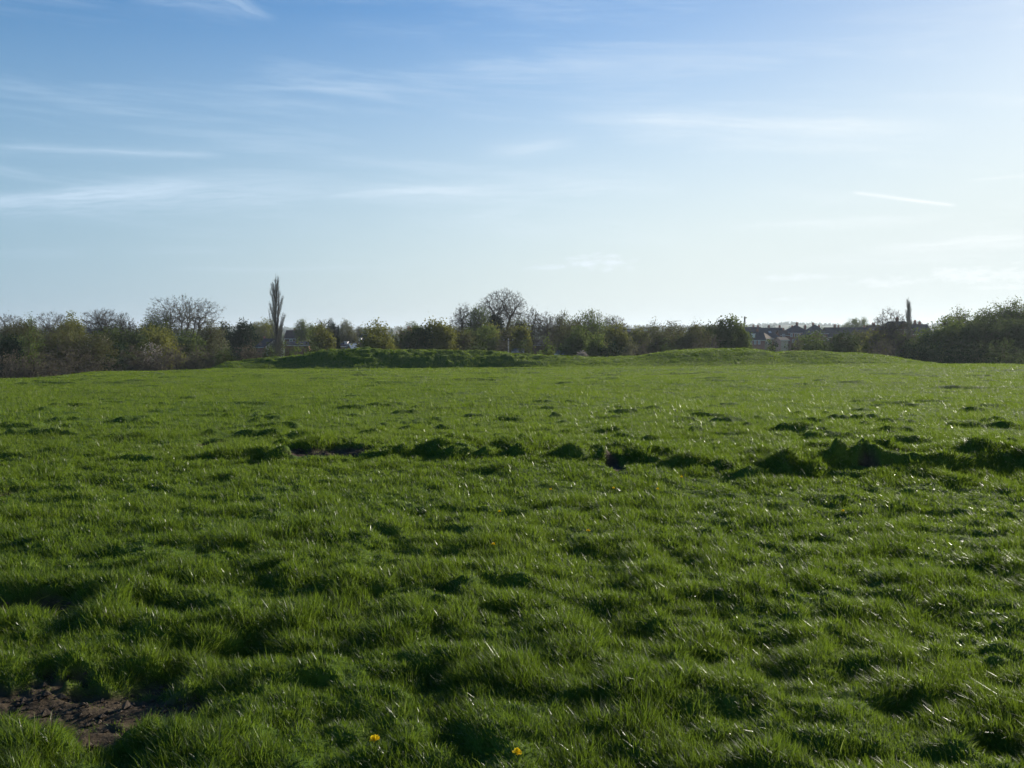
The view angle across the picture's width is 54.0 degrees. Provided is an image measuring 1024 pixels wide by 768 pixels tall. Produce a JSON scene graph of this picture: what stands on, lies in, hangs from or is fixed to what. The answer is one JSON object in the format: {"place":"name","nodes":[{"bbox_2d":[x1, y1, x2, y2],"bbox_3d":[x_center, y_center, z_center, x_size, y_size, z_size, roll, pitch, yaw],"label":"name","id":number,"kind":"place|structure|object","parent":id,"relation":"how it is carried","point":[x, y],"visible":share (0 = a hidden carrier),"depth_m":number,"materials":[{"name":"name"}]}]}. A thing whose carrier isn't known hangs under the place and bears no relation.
{"place":"outdoors","nodes":[
{"label":"outdoors","id":0,"kind":"place"},
{"bbox_2d":[48,325,942,341],"bbox_3d":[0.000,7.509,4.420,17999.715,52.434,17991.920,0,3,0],"label":"hills","id":1,"kind":"structure","parent":0,"point":[785,327],"depth_m":2569.58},
{"bbox_2d":[0,320,939,339],"bbox_3d":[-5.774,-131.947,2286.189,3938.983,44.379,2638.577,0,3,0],"label":"woodland","id":2,"kind":"object","parent":1,"relation":"on","point":[764,325],"visible":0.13,"depth_m":3206.91,"materials":[{"name":"green plant"}]},
{"bbox_2d":[0,341,1023,767],"bbox_3d":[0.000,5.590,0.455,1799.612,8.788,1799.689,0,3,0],"label":"ground","id":3,"kind":"structure","parent":0,"point":[322,675],"depth_m":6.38,"materials":[{"name":"green plant"}]},
{"bbox_2d":[0,310,23,333],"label":"bare tree","id":4,"kind":"object","parent":3,"relation":"on","point":[9,323],"visible":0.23,"depth_m":214.29,"materials":[{"name":"brown plant"}]},
{"bbox_2d":[0,333,24,377],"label":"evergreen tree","id":5,"kind":"object","parent":3,"relation":"on","point":[9,346],"visible":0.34,"depth_m":158.71,"materials":[{"name":"green plant"}]},
{"bbox_2d":[0,349,33,377],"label":"bush","id":6,"kind":"object","parent":3,"relation":"on","point":[9,373],"visible":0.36,"depth_m":137.57,"materials":[{"name":"brown plant"}]},
{"bbox_2d":[0,316,47,341],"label":"brown tree","id":7,"kind":"object","parent":3,"relation":"on","point":[16,331],"visible":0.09,"depth_m":178.65,"materials":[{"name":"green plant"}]},
{"bbox_2d":[1,330,48,373],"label":"leafy tree","id":8,"kind":"object","parent":3,"relation":"on","point":[27,337],"visible":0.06,"depth_m":168.75,"materials":[{"name":"green plant"}]},
{"bbox_2d":[13,326,45,377],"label":"bush","id":9,"kind":"object","parent":3,"relation":"on","point":[30,349],"visible":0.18,"depth_m":149.81,"materials":[{"name":"green plant"}]},
{"bbox_2d":[9,347,70,377],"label":"bush","id":10,"kind":"object","parent":3,"relation":"on","point":[29,367],"visible":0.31,"depth_m":137.56,"materials":[{"name":"brown plant"}]},
{"bbox_2d":[24,311,85,367],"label":"bare tree","id":11,"kind":"object","parent":3,"relation":"on","point":[49,325],"visible":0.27,"depth_m":208.39,"materials":[{"name":"brown plant"}]},
{"bbox_2d":[27,318,91,374],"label":"brown tree","id":12,"kind":"object","parent":3,"relation":"on","point":[62,338],"visible":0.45,"depth_m":162.78,"materials":[{"name":"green plant"}]},
{"bbox_2d":[60,310,86,348],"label":"leafy tree","id":13,"kind":"object","parent":3,"relation":"on","point":[75,323],"visible":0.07,"depth_m":199.34,"materials":[{"name":"green plant"}]},
{"bbox_2d":[34,343,122,376],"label":"bush","id":14,"kind":"object","parent":3,"relation":"on","point":[91,367],"visible":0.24,"depth_m":135.35,"materials":[{"name":"green plant"}]},
{"bbox_2d":[65,331,125,373],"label":"brown tree","id":15,"kind":"object","parent":3,"relation":"on","point":[98,352],"visible":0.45,"depth_m":163.25,"materials":[{"name":"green plant"}]},
{"bbox_2d":[79,308,124,340],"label":"bare tree","id":16,"kind":"object","parent":3,"relation":"on","point":[106,322],"visible":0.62,"depth_m":213.64,"materials":[{"name":"brown plant"}]},
{"bbox_2d":[99,342,133,370],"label":"bush","id":17,"kind":"object","parent":3,"relation":"on","point":[111,357],"visible":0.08,"depth_m":149.18,"materials":[{"name":"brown plant"}]},
{"bbox_2d":[90,324,158,369],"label":"leafy tree","id":18,"kind":"object","parent":3,"relation":"on","point":[136,342],"visible":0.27,"depth_m":173.65,"materials":[{"name":"green plant"}]},
{"bbox_2d":[110,313,140,339],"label":"bare tree","id":19,"kind":"object","parent":3,"relation":"on","point":[128,327],"visible":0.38,"depth_m":211.15,"materials":[{"name":"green plant"}]},
{"bbox_2d":[118,345,158,370],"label":"bush","id":20,"kind":"object","parent":3,"relation":"on","point":[130,364],"visible":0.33,"depth_m":135.84,"materials":[{"name":"brown plant"}]},
{"bbox_2d":[141,339,162,370],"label":"blossom bush","id":21,"kind":"object","parent":3,"relation":"on","point":[147,360],"visible":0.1,"depth_m":139.60,"materials":[{"name":"white plant"}]},
{"bbox_2d":[132,311,176,341],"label":"budding tree","id":22,"kind":"object","parent":3,"relation":"on","point":[156,323],"visible":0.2,"depth_m":218.95,"materials":[{"name":"green plant"}]},
{"bbox_2d":[136,323,187,370],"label":"leafy tree","id":23,"kind":"object","parent":3,"relation":"on","point":[156,336],"visible":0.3,"depth_m":178.71,"materials":[{"name":"green plant"}]},
{"bbox_2d":[136,340,194,370],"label":"bush","id":24,"kind":"object","parent":3,"relation":"on","point":[176,363],"visible":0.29,"depth_m":136.26,"materials":[{"name":"green plant"}]},
{"bbox_2d":[1,447,367,746],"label":"soil clods","id":25,"kind":"object","parent":3,"relation":"on","point":[45,712],"visible":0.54,"depth_m":4.32,"materials":[{"name":"brown soil"}]},
{"bbox_2d":[145,294,224,340],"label":"bare tree","id":26,"kind":"object","parent":3,"relation":"on","point":[183,322],"visible":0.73,"depth_m":223.36,"materials":[{"name":"brown plant"}]},
{"bbox_2d":[171,328,210,369],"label":"leafy tree","id":27,"kind":"object","parent":3,"relation":"on","point":[185,340],"visible":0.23,"depth_m":193.68,"materials":[{"name":"green plant"}]},
{"bbox_2d":[182,344,216,369],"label":"bush","id":28,"kind":"object","parent":3,"relation":"on","point":[198,365],"visible":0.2,"depth_m":137.48,"materials":[{"name":"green plant"}]},
{"bbox_2d":[195,318,226,367],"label":"brown tree","id":29,"kind":"object","parent":3,"relation":"on","point":[212,337],"visible":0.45,"depth_m":199.04,"materials":[{"name":"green plant"}]},
{"bbox_2d":[210,322,228,364],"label":"bush","id":30,"kind":"object","parent":3,"relation":"on","point":[223,341],"visible":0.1,"depth_m":171.77,"materials":[{"name":"green plant"}]},
{"bbox_2d":[209,343,238,366],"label":"bush","id":31,"kind":"object","parent":3,"relation":"on","point":[223,356],"visible":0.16,"depth_m":139.53,"materials":[{"name":"green plant"}]},
{"bbox_2d":[218,321,232,348],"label":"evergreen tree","id":32,"kind":"object","parent":3,"relation":"on","point":[227,331],"visible":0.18,"depth_m":259.00,"materials":[{"name":"green plant"}]},
{"bbox_2d":[224,317,259,360],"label":"evergreen tree","id":33,"kind":"object","parent":3,"relation":"on","point":[239,338],"visible":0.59,"depth_m":213.35,"materials":[{"name":"green plant"}]},
{"bbox_2d":[235,337,265,359],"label":"bush","id":34,"kind":"object","parent":3,"relation":"on","point":[253,355],"visible":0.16,"depth_m":141.96,"materials":[{"name":"green plant"}]},
{"bbox_2d":[251,317,279,345],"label":"leafy tree","id":35,"kind":"object","parent":3,"relation":"on","point":[262,330],"visible":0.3,"depth_m":327.51,"materials":[{"name":"green plant"}]},
{"bbox_2d":[255,336,283,357],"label":"house","id":36,"kind":"structure","parent":3,"relation":"on","point":[262,346],"depth_m":250.27,"materials":[{"name":"brick"}]},
{"bbox_2d":[262,342,277,357],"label":"bush","id":37,"kind":"object","parent":3,"relation":"on","point":[268,353],"visible":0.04,"depth_m":140.84,"materials":[{"name":"green plant"}]},
{"bbox_2d":[268,277,286,356],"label":"poplar tree","id":38,"kind":"object","parent":3,"relation":"on","point":[277,344],"visible":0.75,"depth_m":234.19,"materials":[{"name":"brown plant"}]},
{"bbox_2d":[284,330,296,340],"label":"house","id":39,"kind":"structure","parent":3,"relation":"on","point":[289,335],"depth_m":331.02,"materials":[{"name":"grey brick"}]},
{"bbox_2d":[282,337,308,356],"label":"bush","id":40,"kind":"object","parent":3,"relation":"on","point":[296,350],"visible":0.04,"depth_m":144.97,"materials":[{"name":"green plant"}]},
{"bbox_2d":[284,341,310,355],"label":"shed","id":41,"kind":"structure","parent":3,"relation":"on","point":[293,344],"depth_m":239.94,"materials":[{"name":"grey brick"}]},
{"bbox_2d":[292,319,313,340],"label":"budding tree","id":42,"kind":"object","parent":3,"relation":"on","point":[302,332],"visible":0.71,"depth_m":298.84,"materials":[{"name":"green plant"}]},
{"bbox_2d":[306,318,336,350],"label":"leafy tree","id":43,"kind":"object","parent":3,"relation":"on","point":[326,340],"visible":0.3,"depth_m":188.78,"materials":[{"name":"green plant"}]},
{"bbox_2d":[324,318,339,337],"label":"evergreen tree","id":44,"kind":"object","parent":3,"relation":"on","point":[333,328],"visible":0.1,"depth_m":298.76,"materials":[{"name":"green plant"}]},
{"bbox_2d":[339,318,358,343],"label":"brown tree","id":45,"kind":"object","parent":3,"relation":"on","point":[347,337],"visible":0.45,"depth_m":298.29,"materials":[{"name":"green plant"}]},
{"bbox_2d":[350,317,401,349],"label":"leafy tree","id":46,"kind":"object","parent":3,"relation":"on","point":[376,339],"visible":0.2,"depth_m":163.71,"materials":[{"name":"green plant"}]},
{"bbox_2d":[390,326,416,348],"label":"brown tree","id":47,"kind":"object","parent":3,"relation":"on","point":[397,336],"visible":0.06,"depth_m":189.15,"materials":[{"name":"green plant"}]},
{"bbox_2d":[399,322,439,349],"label":"leafy tree","id":48,"kind":"object","parent":3,"relation":"on","point":[409,339],"visible":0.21,"depth_m":173.15,"materials":[{"name":"green plant"}]},
{"bbox_2d":[422,315,461,349],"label":"leafy tree","id":49,"kind":"object","parent":3,"relation":"on","point":[444,335],"visible":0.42,"depth_m":173.52,"materials":[{"name":"green plant"}]},
{"bbox_2d":[445,303,472,337],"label":"bare tree","id":50,"kind":"object","parent":3,"relation":"on","point":[461,326],"visible":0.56,"depth_m":224.01,"materials":[{"name":"brown plant"}]},
{"bbox_2d":[452,326,476,350],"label":"brown tree","id":51,"kind":"object","parent":3,"relation":"on","point":[464,338],"visible":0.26,"depth_m":178.92,"materials":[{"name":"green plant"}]},
{"bbox_2d":[462,299,492,332],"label":"budding tree","id":52,"kind":"object","parent":3,"relation":"on","point":[473,324],"visible":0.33,"depth_m":220.38,"materials":[{"name":"green plant"}]},
{"bbox_2d":[459,322,500,350],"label":"leafy tree","id":53,"kind":"object","parent":3,"relation":"on","point":[488,341],"visible":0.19,"depth_m":183.94,"materials":[{"name":"green plant"}]},
{"bbox_2d":[487,312,504,334],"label":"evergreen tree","id":54,"kind":"object","parent":3,"relation":"on","point":[498,320],"visible":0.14,"depth_m":227.07,"materials":[{"name":"green plant"}]},
{"bbox_2d":[475,287,528,331],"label":"bare tree","id":55,"kind":"object","parent":3,"relation":"on","point":[506,308],"visible":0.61,"depth_m":230.56,"materials":[{"name":"brown plant"}]},
{"bbox_2d":[496,321,518,352],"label":"brown tree","id":56,"kind":"object","parent":3,"relation":"on","point":[506,334],"visible":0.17,"depth_m":194.03,"materials":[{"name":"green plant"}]},
{"bbox_2d":[509,319,535,353],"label":"leafy tree","id":57,"kind":"object","parent":3,"relation":"on","point":[519,333],"visible":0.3,"depth_m":189.03,"materials":[{"name":"green plant"}]},
{"bbox_2d":[510,336,541,353],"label":"bush","id":58,"kind":"object","parent":3,"relation":"on","point":[524,347],"visible":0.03,"depth_m":154.06,"materials":[{"name":"green plant"}]},
{"bbox_2d":[517,307,547,353],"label":"bare tree","id":59,"kind":"object","parent":3,"relation":"on","point":[531,328],"visible":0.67,"depth_m":214.29,"materials":[{"name":"brown plant"}]},
{"bbox_2d":[537,332,555,355],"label":"bush","id":60,"kind":"object","parent":3,"relation":"on","point":[549,349],"visible":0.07,"depth_m":147.71,"materials":[{"name":"green plant"}]},
{"bbox_2d":[536,311,558,354],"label":"bare tree","id":61,"kind":"object","parent":3,"relation":"on","point":[546,320],"visible":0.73,"depth_m":217.24,"materials":[{"name":"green plant"}]},
{"bbox_2d":[547,310,569,352],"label":"brown tree","id":62,"kind":"object","parent":3,"relation":"on","point":[559,320],"visible":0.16,"depth_m":223.95,"materials":[{"name":"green plant"}]},
{"bbox_2d":[547,318,587,352],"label":"brown tree","id":63,"kind":"object","parent":3,"relation":"on","point":[566,328],"visible":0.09,"depth_m":188.66,"materials":[{"name":"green plant"}]},
{"bbox_2d":[554,321,594,355],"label":"leafy tree","id":64,"kind":"object","parent":3,"relation":"on","point":[575,344],"visible":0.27,"depth_m":168.74,"materials":[{"name":"green plant"}]},
{"bbox_2d":[562,308,615,342],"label":"budding tree","id":65,"kind":"object","parent":3,"relation":"on","point":[594,325],"visible":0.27,"depth_m":203.30,"materials":[{"name":"green plant"}]},
{"bbox_2d":[583,329,608,356],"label":"bush","id":66,"kind":"object","parent":3,"relation":"on","point":[593,349],"visible":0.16,"depth_m":157.16,"materials":[{"name":"green plant"}]},
{"bbox_2d":[597,339,625,356],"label":"bush","id":67,"kind":"object","parent":3,"relation":"on","point":[606,351],"visible":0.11,"depth_m":149.76,"materials":[{"name":"green plant"}]},
{"bbox_2d":[592,320,637,355],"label":"leafy tree","id":68,"kind":"object","parent":3,"relation":"on","point":[620,339],"visible":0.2,"depth_m":178.88,"materials":[{"name":"green plant"}]},
{"bbox_2d":[601,314,628,335],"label":"bare tree","id":69,"kind":"object","parent":3,"relation":"on","point":[614,322],"visible":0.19,"depth_m":214.35,"materials":[{"name":"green plant"}]},
{"bbox_2d":[621,334,640,355],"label":"bush","id":70,"kind":"object","parent":3,"relation":"on","point":[628,352],"visible":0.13,"depth_m":169.58,"materials":[{"name":"green plant"}]},
{"bbox_2d":[626,325,652,354],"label":"leafy tree","id":71,"kind":"object","parent":3,"relation":"on","point":[635,335],"visible":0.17,"depth_m":199.12,"materials":[{"name":"green plant"}]},
{"bbox_2d":[634,317,683,354],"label":"brown tree","id":72,"kind":"object","parent":3,"relation":"on","point":[656,341],"visible":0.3,"depth_m":183.72,"materials":[{"name":"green plant"}]},
{"bbox_2d":[658,333,679,350],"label":"bush","id":73,"kind":"object","parent":3,"relation":"on","point":[665,348],"visible":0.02,"depth_m":154.90,"materials":[{"name":"green plant"}]},
{"bbox_2d":[646,320,694,346],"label":"brown tree","id":74,"kind":"object","parent":3,"relation":"on","point":[681,330],"visible":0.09,"depth_m":193.87,"materials":[{"name":"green plant"}]},
{"bbox_2d":[672,320,712,349],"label":"brown tree","id":75,"kind":"object","parent":3,"relation":"on","point":[689,339],"visible":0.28,"depth_m":183.64,"materials":[{"name":"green plant"}]},
{"bbox_2d":[699,319,716,347],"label":"leafy tree","id":76,"kind":"object","parent":3,"relation":"on","point":[708,326],"visible":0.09,"depth_m":188.60,"materials":[{"name":"green plant"}]},
{"bbox_2d":[704,322,722,348],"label":"bush","id":77,"kind":"object","parent":3,"relation":"on","point":[712,343],"visible":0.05,"depth_m":159.45,"materials":[{"name":"green plant"}]},
{"bbox_2d":[710,316,739,348],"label":"leafy tree","id":78,"kind":"object","parent":3,"relation":"on","point":[728,340],"visible":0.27,"depth_m":169.05,"materials":[{"name":"green plant"}]},
{"bbox_2d":[723,313,755,348],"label":"leafy tree","id":79,"kind":"object","parent":3,"relation":"on","point":[744,338],"visible":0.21,"depth_m":170.90,"materials":[{"name":"green plant"}]},
{"bbox_2d":[747,329,765,349],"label":"house","id":80,"kind":"structure","parent":3,"relation":"on","point":[758,340],"depth_m":317.86,"materials":[{"name":"red brick"}]},
{"bbox_2d":[755,325,781,334],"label":"house","id":81,"kind":"structure","parent":3,"relation":"on","point":[768,331],"depth_m":372.92,"materials":[{"name":"grey brick"}]},
{"bbox_2d":[773,337,789,351],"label":"extension","id":82,"kind":"object","parent":3,"relation":"on","point":[781,341],"visible":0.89,"depth_m":320.06,"materials":[{"name":"brick"}]},
{"bbox_2d":[786,322,805,350],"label":"house","id":83,"kind":"structure","parent":3,"relation":"on","point":[794,330],"depth_m":335.05,"materials":[{"name":"red brick"}]},
{"bbox_2d":[793,330,825,350],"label":"bush","id":84,"kind":"object","parent":3,"relation":"on","point":[809,342],"visible":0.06,"depth_m":169.13,"materials":[{"name":"green plant"}]},
{"bbox_2d":[794,330,828,348],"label":"house","id":85,"kind":"structure","parent":3,"relation":"on","point":[810,333],"depth_m":321.77,"materials":[{"name":"brick"}]},
{"bbox_2d":[802,325,847,352],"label":"bush","id":86,"kind":"object","parent":3,"relation":"on","point":[826,348],"visible":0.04,"depth_m":149.66,"materials":[{"name":"green plant"}]},
{"bbox_2d":[817,328,865,352],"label":"bush","id":87,"kind":"object","parent":3,"relation":"on","point":[849,342],"visible":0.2,"depth_m":170.19,"materials":[{"name":"green plant"}]},
{"bbox_2d":[823,324,871,345],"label":"house","id":88,"kind":"structure","parent":3,"relation":"on","point":[831,330],"depth_m":352.88,"materials":[{"name":"grey brick"}]},
{"bbox_2d":[840,317,870,326],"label":"leafy tree","id":89,"kind":"object","parent":3,"relation":"on","point":[854,322],"visible":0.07,"depth_m":418.19,"materials":[{"name":"green plant"}]},
{"bbox_2d":[851,329,869,351],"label":"brown tree","id":90,"kind":"object","parent":3,"relation":"on","point":[862,336],"visible":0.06,"depth_m":183.53,"materials":[{"name":"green plant"}]},
{"bbox_2d":[857,328,890,355],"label":"bush","id":91,"kind":"object","parent":3,"relation":"on","point":[865,345],"visible":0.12,"depth_m":164.17,"materials":[{"name":"green plant"}]},
{"bbox_2d":[864,338,894,355],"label":"bush","id":92,"kind":"object","parent":3,"relation":"on","point":[877,350],"visible":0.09,"depth_m":144.93,"materials":[{"name":"green plant"}]},
{"bbox_2d":[866,306,916,356],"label":"bare tree","id":93,"kind":"object","parent":3,"relation":"on","point":[889,337],"visible":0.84,"depth_m":159.34,"materials":[{"name":"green plant"}]},
{"bbox_2d":[903,297,912,337],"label":"poplar tree","id":94,"kind":"object","parent":3,"relation":"on","point":[908,313],"visible":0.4,"depth_m":328.95,"materials":[{"name":"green plant"}]},
{"bbox_2d":[894,333,947,362],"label":"bush","id":95,"kind":"object","parent":3,"relation":"on","point":[914,357],"visible":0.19,"depth_m":139.64,"materials":[{"name":"green plant"}]},
{"bbox_2d":[910,320,932,355],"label":"house","id":96,"kind":"structure","parent":3,"relation":"on","point":[922,326],"depth_m":352.29,"materials":[{"name":"grey brick"}]},
{"bbox_2d":[903,313,964,362],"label":"leafy tree","id":97,"kind":"object","parent":3,"relation":"on","point":[938,335],"visible":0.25,"depth_m":163.05,"materials":[{"name":"green plant"}]},
{"bbox_2d":[934,304,977,333],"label":"budding tree","id":98,"kind":"object","parent":3,"relation":"on","point":[965,315],"visible":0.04,"depth_m":176.96,"materials":[{"name":"green plant"}]},
{"bbox_2d":[921,338,1000,363],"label":"bush","id":99,"kind":"object","parent":3,"relation":"on","point":[958,357],"visible":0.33,"depth_m":134.37,"materials":[{"name":"green plant"}]},
{"bbox_2d":[945,310,1009,362],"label":"leafy tree","id":100,"kind":"object","parent":3,"relation":"on","point":[969,333],"visible":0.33,"depth_m":158.41,"materials":[{"name":"green plant"}]},
{"bbox_2d":[969,298,1004,329],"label":"budding tree","id":101,"kind":"object","parent":3,"relation":"on","point":[989,313],"visible":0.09,"depth_m":174.11,"materials":[{"name":"green plant"}]},
{"bbox_2d":[966,337,1023,363],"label":"bush","id":102,"kind":"object","parent":3,"relation":"on","point":[1011,358],"visible":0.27,"depth_m":133.81,"materials":[{"name":"green plant"}]},
{"bbox_2d":[979,314,1023,363],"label":"leafy tree","id":103,"kind":"object","parent":3,"relation":"on","point":[1016,331],"visible":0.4,"depth_m":153.48,"materials":[{"name":"green plant"}]},
{"bbox_2d":[990,295,1023,328],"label":"budding tree","id":104,"kind":"object","parent":3,"relation":"on","point":[1013,314],"visible":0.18,"depth_m":169.07,"materials":[{"name":"green plant"}]},
{"bbox_2d":[0,0,1023,329],"label":"sky","id":105,"kind":"structure","parent":0,"point":[396,162],"materials":[{"name":"blue"}]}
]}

